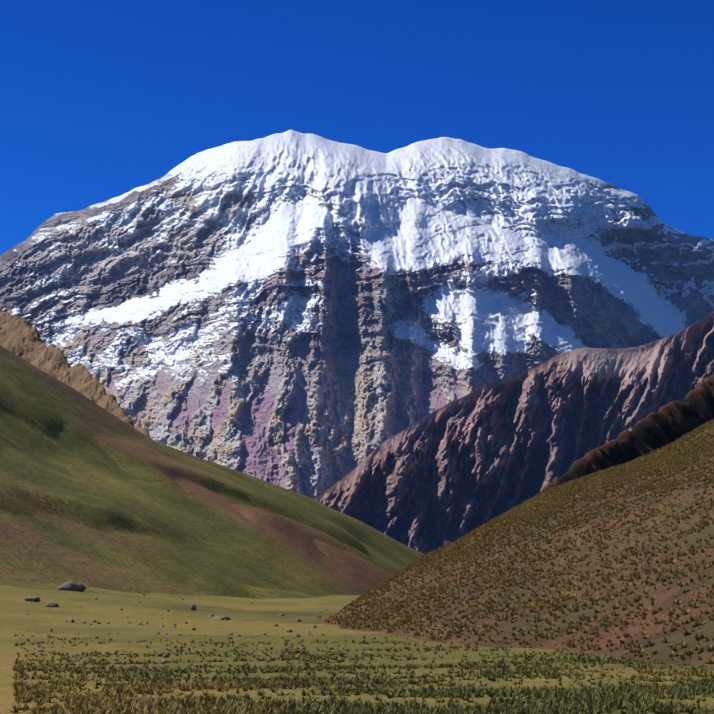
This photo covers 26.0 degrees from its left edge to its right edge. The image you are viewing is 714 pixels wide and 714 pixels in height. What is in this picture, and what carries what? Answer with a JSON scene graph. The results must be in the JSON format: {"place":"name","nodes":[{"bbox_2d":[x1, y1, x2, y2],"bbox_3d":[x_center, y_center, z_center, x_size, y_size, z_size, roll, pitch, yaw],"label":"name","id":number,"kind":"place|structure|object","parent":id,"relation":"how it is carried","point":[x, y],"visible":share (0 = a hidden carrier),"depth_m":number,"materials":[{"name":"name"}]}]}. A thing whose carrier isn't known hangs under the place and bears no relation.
{"place":"outdoors","nodes":[
{"label":"outdoors","id":0,"kind":"place"},
{"bbox_2d":[0,307,149,437],"bbox_3d":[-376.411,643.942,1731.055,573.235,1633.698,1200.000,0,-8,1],"label":"crag","id":1,"kind":"structure","parent":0,"point":[20,337],"depth_m":1791.11,"materials":[{"name":"beige stone"}]},
{"bbox_2d":[0,345,424,598],"bbox_3d":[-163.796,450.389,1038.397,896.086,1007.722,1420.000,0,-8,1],"label":"hill","id":2,"kind":"structure","parent":0,"point":[93,494],"depth_m":815.72,"materials":[{"name":"green plant"}]},
{"bbox_2d":[0,130,713,497],"bbox_3d":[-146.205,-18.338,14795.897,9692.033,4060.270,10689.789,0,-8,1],"label":"snow-capped mountain","id":3,"kind":"structure","parent":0,"point":[306,314],"depth_m":12888.42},
{"bbox_2d":[0,579,713,713],"bbox_3d":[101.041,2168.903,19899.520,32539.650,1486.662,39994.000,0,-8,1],"label":"meadow","id":4,"kind":"structure","parent":0,"point":[248,621],"depth_m":143.35,"materials":[{"name":"green plant"}]},
{"bbox_2d":[24,581,506,699],"bbox_3d":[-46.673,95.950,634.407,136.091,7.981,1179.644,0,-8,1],"label":"boulders","id":5,"kind":"object","parent":4,"relation":"on","point":[70,586],"visible":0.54,"depth_m":267.57,"materials":[{"name":"grey stone"}]},
{"bbox_2d":[9,633,713,713],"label":"meadow tufts","id":6,"kind":"object","parent":4,"relation":"on","point":[585,699],"visible":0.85,"depth_m":57.20,"materials":[{"name":"green plant"}]},
{"bbox_2d":[444,375,713,545],"bbox_3d":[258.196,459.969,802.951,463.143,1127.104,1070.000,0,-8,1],"label":"rocky ridge","id":7,"kind":"structure","parent":4,"relation":"on","point":[670,422],"depth_m":766.76,"materials":[{"name":"brown stone"}]},
{"bbox_2d":[0,0,713,254],"label":"sky","id":8,"kind":"structure","parent":0,"point":[100,100],"materials":[{"name":"blue"}]},
{"bbox_2d":[311,312,713,554],"bbox_3d":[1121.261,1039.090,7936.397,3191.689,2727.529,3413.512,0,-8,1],"label":"spur","id":9,"kind":"structure","parent":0,"point":[452,471],"depth_m":7133.28,"materials":[{"name":"brown stone"}]},
{"bbox_2d":[321,421,713,667],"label":"shrubs","id":10,"kind":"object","parent":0,"point":[664,600],"depth_m":156.95,"materials":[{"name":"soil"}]},
{"bbox_2d":[324,419,713,663],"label":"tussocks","id":11,"kind":"object","parent":10,"relation":"on","point":[614,474],"visible":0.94,"depth_m":205.34,"materials":[{"name":"brown plant"}]}
]}

